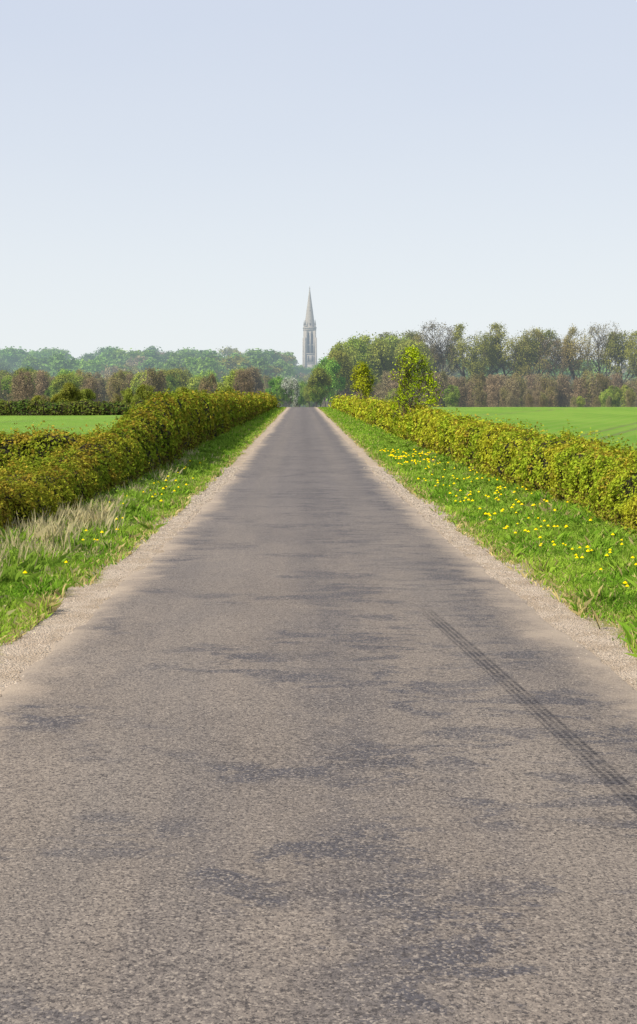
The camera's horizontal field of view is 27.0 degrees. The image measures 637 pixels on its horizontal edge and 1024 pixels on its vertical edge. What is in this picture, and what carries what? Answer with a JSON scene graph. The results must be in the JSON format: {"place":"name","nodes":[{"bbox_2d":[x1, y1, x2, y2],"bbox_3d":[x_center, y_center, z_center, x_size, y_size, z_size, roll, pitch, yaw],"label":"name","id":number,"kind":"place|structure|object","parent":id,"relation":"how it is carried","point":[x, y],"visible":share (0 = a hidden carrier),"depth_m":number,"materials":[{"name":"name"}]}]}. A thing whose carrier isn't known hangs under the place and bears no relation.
{"place":"outdoors","nodes":[
{"label":"outdoors","id":0,"kind":"place"},
{"bbox_2d":[0,415,121,435],"bbox_3d":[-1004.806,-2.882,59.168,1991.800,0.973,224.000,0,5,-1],"label":"grass field","id":1,"kind":"structure","parent":0,"point":[22,422],"depth_m":134.02,"materials":[{"name":"green plant"}]},
{"bbox_2d":[0,434,241,596],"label":"tall grass","id":2,"kind":"structure","parent":0,"point":[12,573],"depth_m":23.42,"materials":[{"name":"green plant"}]},
{"bbox_2d":[76,448,212,513],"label":"dry grass","id":3,"kind":"structure","parent":0,"point":[135,487],"depth_m":34.50,"materials":[{"name":"green plant"}]},
{"bbox_2d":[0,407,636,1023],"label":"country road","id":4,"kind":"structure","parent":0,"point":[308,719],"depth_m":7.58,"materials":[{"name":"grey asphalt"}]},
{"bbox_2d":[0,400,636,696],"bbox_3d":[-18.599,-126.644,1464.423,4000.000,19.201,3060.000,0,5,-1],"label":"ground","id":5,"kind":"structure","parent":0,"point":[39,654],"depth_m":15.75,"materials":[{"name":"beige gravel"}]},
{"bbox_2d":[0,420,99,470],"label":"field hedge","id":6,"kind":"object","parent":5,"relation":"on","point":[38,442],"visible":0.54,"depth_m":43.02,"materials":[{"name":"green plant"}]},
{"bbox_2d":[0,494,124,575],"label":"dry grass","id":7,"kind":"structure","parent":5,"relation":"on","point":[82,515],"depth_m":22.09,"materials":[{"name":"beige plant"}]},
{"bbox_2d":[0,397,143,414],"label":"field hedge","id":8,"kind":"object","parent":5,"relation":"on","point":[46,407],"visible":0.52,"depth_m":187.70,"materials":[{"name":"green plant"}]},
{"bbox_2d":[13,467,209,589],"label":"dock leaves","id":9,"kind":"object","parent":5,"relation":"on","point":[175,493],"visible":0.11,"depth_m":31.99,"materials":[{"name":"green plant"}]},
{"bbox_2d":[0,434,231,580],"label":"nettles","id":10,"kind":"object","parent":5,"relation":"on","point":[204,449],"visible":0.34,"depth_m":40.28,"materials":[{"name":"green plant"}]},
{"bbox_2d":[0,365,272,403],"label":"mixed woodland","id":11,"kind":"object","parent":5,"relation":"on","point":[126,386],"visible":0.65,"depth_m":281.25,"materials":[{"name":"green plant"}]},
{"bbox_2d":[0,388,282,543],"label":"hedge","id":12,"kind":"object","parent":5,"relation":"on","point":[158,428],"visible":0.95,"depth_m":37.69,"materials":[{"name":"green plant"}]},
{"bbox_2d":[0,407,286,644],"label":"grass verge","id":13,"kind":"object","parent":5,"relation":"on","point":[29,611],"depth_m":21.13,"materials":[{"name":"green plant"}]},
{"bbox_2d":[281,376,299,406],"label":"blossom tree","id":14,"kind":"object","parent":5,"relation":"on","point":[285,385],"visible":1,"depth_m":297.74,"materials":[{"name":"white plant"}]},
{"bbox_2d":[302,286,317,367],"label":"church","id":15,"kind":"structure","parent":5,"relation":"on","point":[309,355],"depth_m":890.25,"materials":[{"name":"stone"}]},
{"bbox_2d":[0,346,636,405],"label":"distant woodland","id":16,"kind":"object","parent":5,"relation":"on","point":[109,360],"visible":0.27,"depth_m":637.25,"materials":[{"name":"green plant"}]},
{"bbox_2d":[306,366,333,406],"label":"deciduous tree","id":17,"kind":"object","parent":5,"relation":"on","point":[321,377],"visible":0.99,"depth_m":298.49,"materials":[{"name":"green plant"}]},
{"bbox_2d":[265,376,376,406],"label":"valley trees","id":18,"kind":"object","parent":5,"relation":"on","point":[305,399],"visible":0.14,"depth_m":309.47,"materials":[{"name":"green plant"}]},
{"bbox_2d":[310,356,345,406],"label":"deciduous tree","id":19,"kind":"object","parent":5,"relation":"on","point":[333,368],"visible":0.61,"depth_m":311.96,"materials":[{"name":"green plant"}]},
{"bbox_2d":[23,448,636,604],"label":"dandelions","id":20,"kind":"object","parent":5,"relation":"on","point":[587,546],"visible":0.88,"depth_m":28.94,"materials":[{"name":"yellow plant"}]},
{"bbox_2d":[318,348,355,397],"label":"deciduous tree","id":21,"kind":"object","parent":5,"relation":"on","point":[346,369],"visible":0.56,"depth_m":326.48,"materials":[{"name":"green plant"}]},
{"bbox_2d":[328,338,360,394],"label":"deciduous tree","id":22,"kind":"object","parent":5,"relation":"on","point":[339,346],"visible":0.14,"depth_m":340.88,"materials":[{"name":"green plant"}]},
{"bbox_2d":[341,331,379,378],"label":"deciduous tree","id":23,"kind":"object","parent":5,"relation":"on","point":[354,342],"visible":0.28,"depth_m":345.70,"materials":[{"name":"green plant"}]},
{"bbox_2d":[347,360,374,399],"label":"young tree","id":24,"kind":"object","parent":5,"relation":"on","point":[362,384],"visible":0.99,"depth_m":149.04,"materials":[{"name":"green plant"}]},
{"bbox_2d":[357,332,397,385],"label":"deciduous tree","id":25,"kind":"object","parent":5,"relation":"on","point":[366,338],"visible":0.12,"depth_m":355.34,"materials":[{"name":"green plant"}]},
{"bbox_2d":[362,338,399,388],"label":"deciduous tree","id":26,"kind":"object","parent":5,"relation":"on","point":[382,354],"visible":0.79,"depth_m":347.41,"materials":[{"name":"green plant"}]},
{"bbox_2d":[373,331,401,346],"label":"deciduous tree","id":27,"kind":"object","parent":5,"relation":"on","point":[385,335],"visible":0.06,"depth_m":380.56,"materials":[{"name":"green plant"}]},
{"bbox_2d":[378,333,421,376],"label":"deciduous tree","id":28,"kind":"object","parent":5,"relation":"on","point":[393,339],"visible":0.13,"depth_m":360.14,"materials":[{"name":"green plant"}]},
{"bbox_2d":[389,329,425,350],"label":"deciduous tree","id":29,"kind":"object","parent":5,"relation":"on","point":[411,334],"visible":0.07,"depth_m":380.58,"materials":[{"name":"green plant"}]},
{"bbox_2d":[387,344,442,419],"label":"young tree","id":30,"kind":"object","parent":5,"relation":"on","point":[408,377],"visible":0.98,"depth_m":77.76,"materials":[{"name":"green plant"}]},
{"bbox_2d":[392,337,437,376],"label":"deciduous tree","id":31,"kind":"object","parent":5,"relation":"on","point":[406,343],"visible":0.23,"depth_m":355.63,"materials":[{"name":"green plant"}]},
{"bbox_2d":[410,335,446,370],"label":"deciduous tree","id":32,"kind":"object","parent":5,"relation":"on","point":[440,359],"visible":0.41,"depth_m":372.73,"materials":[{"name":"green plant"}]},
{"bbox_2d":[416,318,469,375],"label":"deciduous tree","id":33,"kind":"object","parent":5,"relation":"on","point":[439,342],"visible":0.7,"depth_m":370.30,"materials":[{"name":"grey plant"}]},
{"bbox_2d":[443,323,489,379],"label":"deciduous tree","id":34,"kind":"object","parent":5,"relation":"on","point":[474,366],"visible":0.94,"depth_m":367.94,"materials":[{"name":"green plant"}]},
{"bbox_2d":[318,407,636,657],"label":"grass verge","id":35,"kind":"object","parent":5,"relation":"on","point":[583,599],"depth_m":22.48,"materials":[{"name":"green plant"}]},
{"bbox_2d":[328,393,636,533],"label":"hedge","id":36,"kind":"object","parent":5,"relation":"on","point":[597,477],"visible":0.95,"depth_m":35.16,"materials":[{"name":"green plant"}]},
{"bbox_2d":[338,369,636,406],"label":"scrub woodland","id":37,"kind":"object","parent":5,"relation":"on","point":[514,390],"visible":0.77,"depth_m":322.42,"materials":[{"name":"brown plant"}]},
{"bbox_2d":[468,333,507,377],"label":"deciduous tree","id":38,"kind":"object","parent":5,"relation":"on","point":[491,356],"visible":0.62,"depth_m":373.61,"materials":[{"name":"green plant"}]},
{"bbox_2d":[376,434,636,553],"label":"nettles","id":39,"kind":"object","parent":5,"relation":"on","point":[445,464],"visible":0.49,"depth_m":38.05,"materials":[{"name":"green plant"}]},
{"bbox_2d":[479,322,535,381],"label":"deciduous tree","id":40,"kind":"object","parent":5,"relation":"on","point":[515,364],"visible":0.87,"depth_m":372.98,"materials":[{"name":"green plant"}]},
{"bbox_2d":[398,466,636,601],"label":"dock leaves","id":41,"kind":"object","parent":5,"relation":"on","point":[568,548],"visible":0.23,"depth_m":21.50,"materials":[{"name":"green plant"}]},
{"bbox_2d":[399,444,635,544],"bbox_3d":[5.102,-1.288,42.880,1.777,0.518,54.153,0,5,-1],"label":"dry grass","id":42,"kind":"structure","parent":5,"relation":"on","point":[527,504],"depth_m":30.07,"materials":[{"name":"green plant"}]},
{"bbox_2d":[504,327,553,406],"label":"deciduous tree","id":43,"kind":"object","parent":5,"relation":"on","point":[539,335],"visible":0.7,"depth_m":372.82,"materials":[{"name":"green plant"}]},
{"bbox_2d":[515,328,561,380],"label":"deciduous tree","id":44,"kind":"object","parent":5,"relation":"on","point":[546,334],"visible":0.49,"depth_m":376.06,"materials":[{"name":"green plant"}]},
{"bbox_2d":[538,336,584,383],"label":"deciduous tree","id":45,"kind":"object","parent":5,"relation":"on","point":[560,364],"visible":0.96,"depth_m":370.67,"materials":[{"name":"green plant"}]},
{"bbox_2d":[559,324,600,379],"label":"deciduous tree","id":46,"kind":"object","parent":5,"relation":"on","point":[571,353],"visible":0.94,"depth_m":370.83,"materials":[{"name":"green plant"}]},
{"bbox_2d":[584,320,623,378],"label":"deciduous tree","id":47,"kind":"object","parent":5,"relation":"on","point":[603,343],"visible":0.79,"depth_m":381.85,"materials":[{"name":"green plant"}]},
{"bbox_2d":[599,329,636,400],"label":"deciduous tree","id":48,"kind":"object","parent":5,"relation":"on","point":[617,351],"visible":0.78,"depth_m":379.98,"materials":[{"name":"grey plant"}]},
{"bbox_2d":[623,331,636,375],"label":"deciduous tree","id":49,"kind":"object","parent":5,"relation":"on","point":[631,356],"visible":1,"depth_m":369.85,"materials":[{"name":"green plant"}]},
{"bbox_2d":[0,0,636,365],"label":"sky","id":50,"kind":"structure","parent":0,"point":[175,175],"materials":[{"name":"blue"}]},
{"bbox_2d":[432,407,636,450],"bbox_3d":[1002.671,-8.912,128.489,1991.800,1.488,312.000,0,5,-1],"label":"crop field","id":51,"kind":"structure","parent":0,"point":[615,422],"depth_m":141.85,"materials":[{"name":"green plant"}]}
]}

